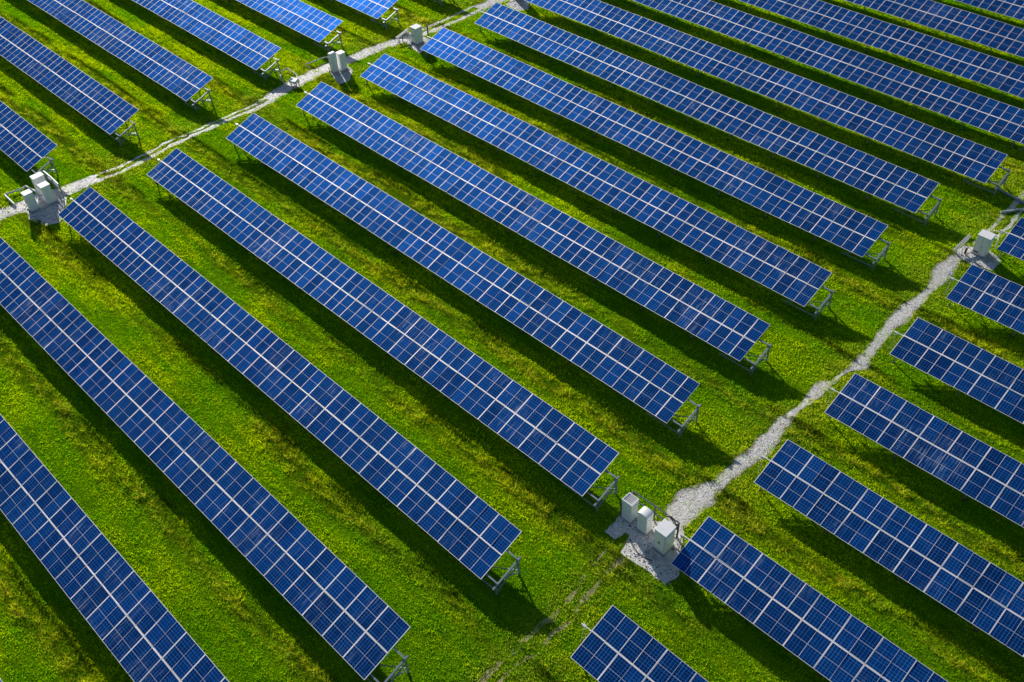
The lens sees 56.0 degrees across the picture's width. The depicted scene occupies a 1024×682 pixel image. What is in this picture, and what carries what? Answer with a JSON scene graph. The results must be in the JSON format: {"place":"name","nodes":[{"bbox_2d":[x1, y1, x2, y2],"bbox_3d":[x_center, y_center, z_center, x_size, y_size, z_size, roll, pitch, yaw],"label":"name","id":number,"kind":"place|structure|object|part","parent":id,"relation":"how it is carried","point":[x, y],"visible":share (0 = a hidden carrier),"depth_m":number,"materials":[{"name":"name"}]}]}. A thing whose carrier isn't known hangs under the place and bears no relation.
{"place":"outdoors","nodes":[
{"label":"outdoors","id":0,"kind":"place"},
{"bbox_2d":[0,0,505,220],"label":"gravel path","id":1,"kind":"structure","parent":0,"point":[321,68],"depth_m":112.76,"materials":[{"name":"grey gravel"}]},
{"bbox_2d":[0,0,1023,681],"bbox_3d":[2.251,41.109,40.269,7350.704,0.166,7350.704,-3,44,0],"label":"ground","id":2,"kind":"structure","parent":0,"point":[522,604],"depth_m":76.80,"materials":[{"name":"green plant"}]},
{"bbox_2d":[4,185,37,206],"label":"conduit loop","id":3,"kind":"object","parent":2,"relation":"on","point":[8,198],"visible":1,"depth_m":100.67,"materials":[{"name":"metal"}]},
{"bbox_2d":[0,101,57,174],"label":"solar table","id":4,"kind":"object","parent":2,"relation":"on","point":[17,150],"visible":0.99,"depth_m":104.64,"materials":[{"name":"glass"}]},
{"bbox_2d":[18,189,66,224],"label":"gravel pad","id":5,"kind":"object","parent":2,"relation":"on","point":[52,210],"visible":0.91,"depth_m":98.69,"materials":[{"name":"grey gravel"}]},
{"bbox_2d":[29,172,45,195],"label":"electrical cabinet","id":6,"kind":"object","parent":5,"relation":"on","point":[37,178],"visible":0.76,"depth_m":99.68,"materials":[{"name":"metal"}]},
{"bbox_2d":[27,197,59,213],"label":"concrete slab","id":7,"kind":"structure","parent":5,"relation":"on","point":[43,205],"depth_m":99.19,"materials":[{"name":"grey concrete"}]},
{"bbox_2d":[20,189,39,211],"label":"electrical cabinet","id":8,"kind":"object","parent":7,"relation":"on","point":[30,200],"visible":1,"depth_m":97.81,"materials":[{"name":"metal"}]},
{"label":"door","id":9,"kind":"part","parent":8,"relation":"part of","materials":[{"name":"grey metal"}]},
{"bbox_2d":[37,181,56,204],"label":"electrical cabinet","id":10,"kind":"object","parent":7,"relation":"on","point":[46,192],"visible":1,"depth_m":98.66,"materials":[{"name":"metal"}]},
{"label":"door","id":11,"kind":"part","parent":10,"relation":"part of","materials":[{"name":"grey metal"}]},
{"bbox_2d":[43,171,63,195],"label":"steel rack","id":12,"kind":"object","parent":2,"relation":"on","point":[55,183],"visible":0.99,"depth_m":100.58,"materials":[{"name":"silver metal"}]},
{"bbox_2d":[0,16,138,146],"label":"solar table","id":13,"kind":"object","parent":2,"relation":"on","point":[82,93],"visible":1,"depth_m":114.06,"materials":[{"name":"glass"}]},
{"bbox_2d":[0,414,228,681],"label":"solar table","id":14,"kind":"object","parent":2,"relation":"on","point":[113,598],"visible":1,"depth_m":65.02,"materials":[{"name":"glass"}]},
{"bbox_2d":[28,0,212,112],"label":"solar table","id":15,"kind":"object","parent":2,"relation":"on","point":[170,71],"visible":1,"depth_m":119.46,"materials":[{"name":"glass"}]},
{"bbox_2d":[0,237,409,681],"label":"solar table","id":16,"kind":"object","parent":2,"relation":"on","point":[280,547],"visible":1,"depth_m":70.38,"materials":[{"name":"glass"}]},
{"bbox_2d":[133,0,280,80],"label":"solar table","id":17,"kind":"object","parent":2,"relation":"on","point":[226,36],"visible":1,"depth_m":121.77,"materials":[{"name":"glass"}]},
{"bbox_2d":[229,0,342,52],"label":"solar table","id":18,"kind":"object","parent":2,"relation":"on","point":[307,20],"visible":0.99,"depth_m":123.71,"materials":[{"name":"glass"}]},
{"bbox_2d":[279,68,297,88],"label":"conduit loop","id":19,"kind":"object","parent":2,"relation":"on","point":[281,76],"visible":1,"depth_m":116.28,"materials":[{"name":"metal"}]},
{"bbox_2d":[58,187,521,595],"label":"solar table","id":20,"kind":"object","parent":2,"relation":"on","point":[272,368],"visible":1,"depth_m":76.07,"materials":[{"name":"glass"}]},
{"bbox_2d":[289,77,298,85],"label":"junction box","id":21,"kind":"object","parent":2,"relation":"on","point":[292,80],"visible":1,"depth_m":114.60,"materials":[{"name":"white paint"}]},
{"bbox_2d":[306,56,327,69],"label":"conduit run","id":22,"kind":"object","parent":2,"relation":"on","point":[314,61],"visible":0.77,"depth_m":118.38,"materials":[{"name":"metal"}]},
{"bbox_2d":[328,66,352,83],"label":"gravel pad","id":23,"kind":"object","parent":2,"relation":"on","point":[340,77],"visible":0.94,"depth_m":115.90,"materials":[{"name":"grey gravel"}]},
{"bbox_2d":[330,68,350,75],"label":"concrete slab","id":24,"kind":"structure","parent":23,"relation":"on","point":[339,72],"depth_m":116.68,"materials":[{"name":"grey concrete"}]},
{"bbox_2d":[327,51,338,72],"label":"electrical cabinet","id":25,"kind":"object","parent":24,"relation":"on","point":[333,63],"visible":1,"depth_m":115.86,"materials":[{"name":"metal"}]},
{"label":"door","id":26,"kind":"part","parent":25,"relation":"part of","materials":[{"name":"grey metal"}]},
{"bbox_2d":[335,50,347,70],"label":"electrical cabinet","id":27,"kind":"object","parent":24,"relation":"on","point":[341,60],"visible":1,"depth_m":116.20,"materials":[{"name":"metal"}]},
{"bbox_2d":[330,0,398,29],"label":"solar table","id":28,"kind":"object","parent":2,"relation":"on","point":[376,9],"visible":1,"depth_m":125.34,"materials":[{"name":"glass"}]},
{"bbox_2d":[147,148,619,512],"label":"solar table","id":29,"kind":"object","parent":2,"relation":"on","point":[574,456],"visible":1,"depth_m":80.78,"materials":[{"name":"glass"}]},
{"bbox_2d":[396,29,408,41],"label":"cable tray","id":30,"kind":"object","parent":2,"relation":"on","point":[402,33],"visible":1,"depth_m":121.71,"materials":[{"name":"metal"}]},
{"bbox_2d":[403,35,429,52],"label":"gravel pad","id":31,"kind":"object","parent":2,"relation":"on","point":[409,37],"visible":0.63,"depth_m":121.72,"materials":[{"name":"grey gravel"}]},
{"bbox_2d":[410,40,426,46],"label":"concrete slab","id":32,"kind":"structure","parent":31,"relation":"on","point":[422,43],"depth_m":121.09,"materials":[{"name":"grey concrete"}]},
{"bbox_2d":[410,23,423,44],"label":"electrical cabinet","id":33,"kind":"object","parent":32,"relation":"on","point":[416,34],"visible":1,"depth_m":120.33,"materials":[{"name":"metal"}]},
{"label":"door","id":34,"kind":"part","parent":33,"relation":"part of","materials":[{"name":"grey metal"}]},
{"bbox_2d":[226,113,700,438],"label":"solar table","id":35,"kind":"object","parent":2,"relation":"on","point":[592,346],"visible":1,"depth_m":85.56,"materials":[{"name":"glass"}]},
{"bbox_2d":[0,0,1022,679],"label":"loose stones","id":36,"kind":"object","parent":2,"relation":"on","point":[522,2],"visible":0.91,"depth_m":86.81,"materials":[{"name":"grey gravel"}]},
{"bbox_2d":[505,0,528,10],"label":"gravel pad","id":37,"kind":"object","parent":2,"relation":"on","point":[519,8],"visible":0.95,"depth_m":127.84,"materials":[{"name":"grey gravel"}]},
{"bbox_2d":[296,82,771,375],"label":"solar table","id":38,"kind":"object","parent":2,"relation":"on","point":[723,325],"visible":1,"depth_m":90.07,"materials":[{"name":"glass"}]},
{"bbox_2d":[476,550,625,681],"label":"wheel ruts","id":39,"kind":"structure","parent":2,"relation":"on","point":[549,620],"depth_m":63.32,"materials":[{"name":"soil"}]},
{"bbox_2d":[360,53,834,320],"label":"solar table","id":40,"kind":"object","parent":2,"relation":"on","point":[793,277],"visible":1,"depth_m":94.56,"materials":[{"name":"glass"}]},
{"bbox_2d":[571,605,707,681],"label":"solar table","id":41,"kind":"object","parent":2,"relation":"on","point":[649,657],"visible":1,"depth_m":59.41,"materials":[{"name":"glass"}]},
{"bbox_2d":[605,516,683,583],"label":"gravel pad","id":42,"kind":"object","parent":2,"relation":"on","point":[665,577],"visible":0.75,"depth_m":66.95,"materials":[{"name":"grey gravel"}]},
{"bbox_2d":[620,492,638,523],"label":"electrical cabinet","id":43,"kind":"object","parent":42,"relation":"on","point":[630,502],"visible":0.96,"depth_m":67.75,"materials":[{"name":"metal"}]},
{"bbox_2d":[629,538,652,560],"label":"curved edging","id":44,"kind":"object","parent":42,"relation":"on","point":[637,551],"visible":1,"depth_m":66.77,"materials":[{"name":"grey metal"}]},
{"bbox_2d":[636,506,653,535],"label":"electrical cabinet","id":45,"kind":"object","parent":42,"relation":"on","point":[644,520],"visible":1,"depth_m":66.96,"materials":[{"name":"metal"}]},
{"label":"door","id":46,"kind":"part","parent":45,"relation":"part of","materials":[{"name":"grey metal"}]},
{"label":"door","id":47,"kind":"part","parent":45,"relation":"part of","materials":[{"name":"grey metal"}]},
{"bbox_2d":[620,491,679,536],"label":"steel rack","id":48,"kind":"object","parent":42,"relation":"on","point":[645,499],"visible":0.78,"depth_m":67.82,"materials":[{"name":"grey metal"}]},
{"bbox_2d":[665,515,677,537],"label":"cable bundle","id":49,"kind":"object","parent":48,"relation":"attached to","point":[671,518],"visible":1,"depth_m":66.59,"materials":[{"name":"black metal"}]},
{"bbox_2d":[649,551,655,557],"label":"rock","id":50,"kind":"object","parent":42,"relation":"on","point":[652,554],"visible":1,"depth_m":66.40,"materials":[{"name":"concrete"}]},
{"bbox_2d":[652,519,675,555],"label":"electrical cabinet","id":51,"kind":"object","parent":42,"relation":"on","point":[664,537],"visible":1,"depth_m":65.67,"materials":[{"name":"metal"}]},
{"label":"door","id":52,"kind":"part","parent":51,"relation":"part of","materials":[{"name":"grey metal"}]},
{"bbox_2d":[420,27,890,270],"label":"solar table","id":53,"kind":"object","parent":2,"relation":"on","point":[840,225],"visible":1,"depth_m":98.95,"materials":[{"name":"glass"}]},
{"bbox_2d":[475,2,941,226],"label":"solar table","id":54,"kind":"object","parent":2,"relation":"on","point":[907,190],"visible":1,"depth_m":103.37,"materials":[{"name":"glass"}]},
{"bbox_2d":[524,0,1010,196],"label":"solar table","id":55,"kind":"object","parent":2,"relation":"on","point":[960,155],"visible":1,"depth_m":105.99,"materials":[{"name":"glass"}]},
{"bbox_2d":[671,516,947,681],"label":"solar table","id":56,"kind":"object","parent":2,"relation":"on","point":[794,614],"visible":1,"depth_m":61.06,"materials":[{"name":"glass"}]},
{"bbox_2d":[633,0,1023,149],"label":"solar table","id":57,"kind":"object","parent":2,"relation":"on","point":[968,107],"visible":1,"depth_m":109.28,"materials":[{"name":"glass"}]},
{"bbox_2d":[739,0,1023,98],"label":"solar table","id":58,"kind":"object","parent":2,"relation":"on","point":[979,67],"visible":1,"depth_m":112.78,"materials":[{"name":"glass"}]},
{"bbox_2d":[754,439,1023,656],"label":"solar table","id":59,"kind":"object","parent":2,"relation":"on","point":[903,544],"visible":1,"depth_m":64.44,"materials":[{"name":"glass"}]},
{"bbox_2d":[824,373,1023,527],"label":"solar table","id":60,"kind":"object","parent":2,"relation":"on","point":[944,451],"visible":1,"depth_m":70.18,"materials":[{"name":"glass"}]},
{"bbox_2d":[825,0,1023,57],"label":"solar table","id":61,"kind":"object","parent":2,"relation":"on","point":[985,31],"visible":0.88,"depth_m":115.93,"materials":[{"name":"glass"}]},
{"bbox_2d":[889,317,1023,431],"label":"solar table","id":62,"kind":"object","parent":2,"relation":"on","point":[961,364],"visible":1,"depth_m":75.67,"materials":[{"name":"glass"}]},
{"bbox_2d":[953,234,970,252],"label":"cable tray","id":63,"kind":"object","parent":2,"relation":"on","point":[964,241],"visible":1,"depth_m":88.13,"materials":[{"name":"metal"}]},
{"bbox_2d":[953,245,1000,269],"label":"gravel pad","id":64,"kind":"object","parent":2,"relation":"on","point":[995,261],"visible":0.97,"depth_m":87.43,"materials":[{"name":"grey gravel"}]},
{"bbox_2d":[956,253,980,265],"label":"kerb stone","id":65,"kind":"object","parent":64,"relation":"on","point":[968,259],"visible":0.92,"depth_m":87.42,"materials":[{"name":"concrete"}]},
{"bbox_2d":[984,253,997,262],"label":"concrete slab","id":66,"kind":"structure","parent":64,"relation":"on","point":[991,255],"depth_m":87.50,"materials":[{"name":"grey concrete"}]},
{"bbox_2d":[971,229,995,258],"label":"electrical cabinet","id":67,"kind":"object","parent":66,"relation":"on","point":[983,243],"visible":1,"depth_m":86.90,"materials":[{"name":"metal"}]},
{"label":"door","id":68,"kind":"part","parent":67,"relation":"part of","materials":[{"name":"grey metal"}]},
{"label":"door","id":69,"kind":"part","parent":67,"relation":"part of","materials":[{"name":"grey metal"}]},
{"bbox_2d":[938,0,1023,28],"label":"solar table","id":70,"kind":"object","parent":2,"relation":"on","point":[1013,8],"visible":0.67,"depth_m":118.84,"materials":[{"name":"glass"}]},
{"bbox_2d":[945,264,1023,337],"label":"solar table","id":71,"kind":"object","parent":2,"relation":"on","point":[993,296],"visible":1,"depth_m":81.32,"materials":[{"name":"glass"}]},
{"bbox_2d":[994,217,1023,260],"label":"solar table","id":72,"kind":"object","parent":2,"relation":"on","point":[1012,243],"visible":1,"depth_m":86.61,"materials":[{"name":"glass"}]},
{"bbox_2d":[994,186,1023,204],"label":"ground pipe","id":73,"kind":"object","parent":2,"relation":"on","point":[1011,196],"visible":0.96,"depth_m":93.81,"materials":[{"name":"metal"}]},
{"bbox_2d":[1000,208,1023,212],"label":"ground pipe","id":74,"kind":"object","parent":2,"relation":"on","point":[1017,209],"visible":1,"depth_m":92.20,"materials":[{"name":"grey metal"}]},
{"bbox_2d":[666,190,1023,528],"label":"gravel path","id":75,"kind":"structure","parent":0,"point":[872,347],"depth_m":75.09,"materials":[{"name":"grey gravel"}]}
]}

